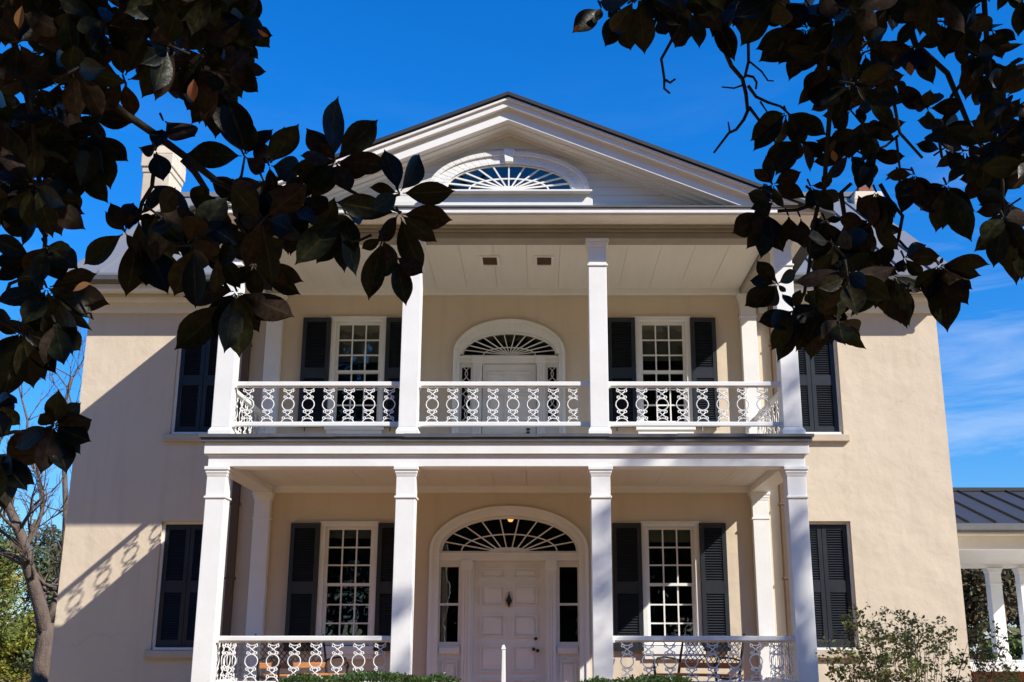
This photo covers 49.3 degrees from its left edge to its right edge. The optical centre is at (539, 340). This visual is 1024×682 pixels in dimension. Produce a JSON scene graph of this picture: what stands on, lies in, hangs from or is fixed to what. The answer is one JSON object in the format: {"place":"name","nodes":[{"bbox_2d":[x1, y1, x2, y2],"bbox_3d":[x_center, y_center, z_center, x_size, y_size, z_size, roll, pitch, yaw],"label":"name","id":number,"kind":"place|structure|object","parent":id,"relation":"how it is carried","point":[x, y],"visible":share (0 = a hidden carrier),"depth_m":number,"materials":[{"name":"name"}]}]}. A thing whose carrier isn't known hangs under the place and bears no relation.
{"place":"outdoors","nodes":[
{"label":"outdoors","id":0,"kind":"place"},
{"bbox_2d":[0,0,1023,652],"label":"sky","id":1,"kind":"structure","parent":0,"point":[398,64],"materials":[{"name":"blue"}]},
{"bbox_2d":[993,648,1023,681],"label":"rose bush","id":2,"kind":"object","parent":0,"point":[1012,678],"visible":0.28,"depth_m":13.43,"materials":[{"name":"green plant"}]},
{"label":"ground","id":3,"kind":"structure","parent":0,"visible":0},
{"bbox_2d":[0,566,22,604],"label":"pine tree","id":4,"kind":"object","parent":3,"relation":"on","point":[11,593],"visible":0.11,"depth_m":40.94,"materials":[{"name":"green plant"}]},
{"bbox_2d":[0,500,34,639],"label":"pine tree","id":5,"kind":"object","parent":3,"relation":"on","point":[8,568],"visible":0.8,"depth_m":34.91,"materials":[{"name":"green plant"}]},
{"bbox_2d":[0,597,35,681],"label":"leafy shrub","id":6,"kind":"object","parent":3,"relation":"on","point":[10,647],"visible":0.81,"depth_m":35.59,"materials":[{"name":"green plant"}]},
{"bbox_2d":[7,621,54,673],"bbox_3d":[-15.488,10.480,36.461,3.078,2.732,2.656,0,-15,0],"label":"leafy shrub","id":7,"kind":"object","parent":3,"relation":"on","point":[27,667],"visible":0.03,"depth_m":35.58,"materials":[{"name":"green plant"}]},
{"bbox_2d":[14,522,61,681],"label":"pine tree","id":8,"kind":"object","parent":3,"relation":"on","point":[43,562],"visible":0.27,"depth_m":43.85,"materials":[{"name":"green plant"}]},
{"bbox_2d":[0,318,86,681],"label":"bare tree","id":9,"kind":"object","parent":3,"relation":"on","point":[44,615],"visible":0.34,"depth_m":30.59,"materials":[{"name":"brown plant"}]},
{"bbox_2d":[0,0,454,510],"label":"magnolia tree","id":10,"kind":"object","parent":3,"relation":"on","point":[44,134],"visible":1,"depth_m":3.54,"materials":[{"name":"green plant"}]},
{"bbox_2d":[276,670,461,681],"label":"box hedge","id":11,"kind":"object","parent":3,"relation":"on","point":[367,676],"visible":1,"depth_m":11.65,"materials":[{"name":"green plant"}]},
{"bbox_2d":[48,91,971,681],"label":"house","id":12,"kind":"structure","parent":3,"relation":"on","point":[564,415],"depth_m":16.70,"materials":[{"name":"paint"}]},
{"bbox_2d":[143,522,202,657],"bbox_3d":[-5.285,3.708,16.690,1.000,1.994,0.290,0,-15,0],"label":"closed window","id":13,"kind":"structure","parent":12,"relation":"in","point":[179,567],"depth_m":16.70,"materials":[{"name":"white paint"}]},
{"bbox_2d":[163,334,217,441],"bbox_3d":[-5.285,0.648,17.536,1.000,1.924,0.290,0,-15,0],"label":"closed window","id":14,"kind":"structure","parent":12,"relation":"in","point":[196,367],"depth_m":17.51,"materials":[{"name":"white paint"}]},
{"bbox_2d":[255,634,349,680],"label":"garden bench","id":15,"kind":"object","parent":12,"relation":"on","point":[305,664],"visible":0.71,"depth_m":15.28,"materials":[{"name":"brown wood"}]},
{"bbox_2d":[284,521,394,658],"bbox_3d":[-2.886,3.710,16.663,1.722,2.005,0.305,0,-15,0],"label":"window","id":16,"kind":"structure","parent":12,"relation":"in","point":[305,555],"depth_m":16.62,"materials":[{"name":"white paint"}]},
{"bbox_2d":[297,316,401,433],"bbox_3d":[-2.881,0.549,17.536,1.722,1.905,0.305,0,-15,0],"label":"window","id":17,"kind":"structure","parent":12,"relation":"in","point":[364,339],"depth_m":17.55,"materials":[{"name":"white paint"}]},
{"bbox_2d":[426,506,589,681],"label":"doorway","id":18,"kind":"structure","parent":12,"relation":"in","point":[566,661],"depth_m":16.65,"materials":[{"name":"white paint"}]},
{"bbox_2d":[470,561,546,681],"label":"front door","id":19,"kind":"structure","parent":12,"relation":"in","point":[508,598],"depth_m":16.60,"materials":[{"name":"white paint"}]},
{"bbox_2d":[451,319,565,433],"bbox_3d":[-0.470,0.810,17.473,1.760,2.348,0.245,0,-15,0],"label":"doorway","id":20,"kind":"structure","parent":12,"relation":"in","point":[498,327],"depth_m":17.58,"materials":[{"name":"white paint"}]},
{"bbox_2d":[482,364,535,433],"bbox_3d":[-0.470,1.159,17.439,0.840,1.638,0.115,0,-15,0],"label":"balcony door","id":21,"kind":"structure","parent":12,"relation":"in","point":[491,372],"depth_m":17.50,"materials":[{"name":"white paint"}]},
{"bbox_2d":[430,149,592,204],"bbox_3d":[-0.420,-2.186,15.487,2.320,0.974,0.210,0,-15,0],"label":"lunette window","id":22,"kind":"structure","parent":12,"relation":"in","point":[579,192],"depth_m":15.48,"materials":[{"name":"white paint"}]},
{"bbox_2d":[607,316,719,433],"bbox_3d":[1.929,0.549,17.536,1.722,1.905,0.305,0,-15,0],"label":"window","id":23,"kind":"structure","parent":12,"relation":"in","point":[632,341],"depth_m":17.54,"materials":[{"name":"white paint"}]},
{"bbox_2d":[612,521,730,658],"bbox_3d":[1.949,3.710,16.663,1.722,2.005,0.305,0,-15,0],"label":"window","id":24,"kind":"structure","parent":12,"relation":"in","point":[630,541],"depth_m":16.63,"materials":[{"name":"white paint"}]},
{"bbox_2d":[652,634,744,680],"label":"garden bench","id":25,"kind":"object","parent":12,"relation":"on","point":[722,665],"visible":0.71,"depth_m":15.22,"materials":[{"name":"black metal"}]},
{"bbox_2d":[798,340,849,441],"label":"closed window","id":26,"kind":"structure","parent":12,"relation":"in","point":[818,376],"depth_m":17.50,"materials":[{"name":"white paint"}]},
{"bbox_2d":[809,522,866,657],"bbox_3d":[4.285,3.708,16.690,1.000,1.994,0.290,0,-15,0],"label":"closed window","id":27,"kind":"structure","parent":12,"relation":"in","point":[830,545],"depth_m":16.72,"materials":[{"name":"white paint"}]},
{"bbox_2d":[0,569,1021,676],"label":"woods","id":28,"kind":"object","parent":3,"relation":"on","point":[1016,621],"visible":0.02,"depth_m":71.22,"materials":[{"name":"green plant"}]},
{"bbox_2d":[576,673,698,681],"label":"box hedge","id":29,"kind":"object","parent":3,"relation":"on","point":[654,678],"visible":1,"depth_m":11.72,"materials":[{"name":"green plant"}]},
{"bbox_2d":[572,0,1023,361],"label":"magnolia tree","id":30,"kind":"object","parent":3,"relation":"on","point":[992,169],"visible":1,"depth_m":4.02,"materials":[{"name":"green plant"}]},
{"bbox_2d":[815,602,1023,681],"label":"rose bush","id":31,"kind":"object","parent":3,"relation":"on","point":[885,658],"visible":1,"depth_m":12.10,"materials":[{"name":"green plant"}]},
{"bbox_2d":[953,487,1023,681],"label":"covered walkway","id":32,"kind":"structure","parent":3,"relation":"on","point":[990,527],"depth_m":21.37,"materials":[{"name":"metal"}]},
{"bbox_2d":[961,569,1017,659],"bbox_3d":[14.003,9.019,36.965,4.119,5.819,3.661,-13,-20,38],"label":"background tree","id":33,"kind":"object","parent":3,"relation":"on","point":[974,593],"visible":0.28,"depth_m":36.47,"materials":[{"name":"green plant"}]},
{"bbox_2d":[978,633,1022,659],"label":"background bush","id":34,"kind":"object","parent":3,"relation":"on","point":[1015,647],"visible":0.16,"depth_m":34.65,"materials":[{"name":"green plant"}]},
{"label":"path","id":35,"kind":"structure","parent":0,"visible":0},
{"bbox_2d":[501,645,505,681],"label":"garden post","id":36,"kind":"object","parent":35,"relation":"on","point":[503,672],"visible":1,"depth_m":7.67,"materials":[{"name":"white paint"}]}
]}

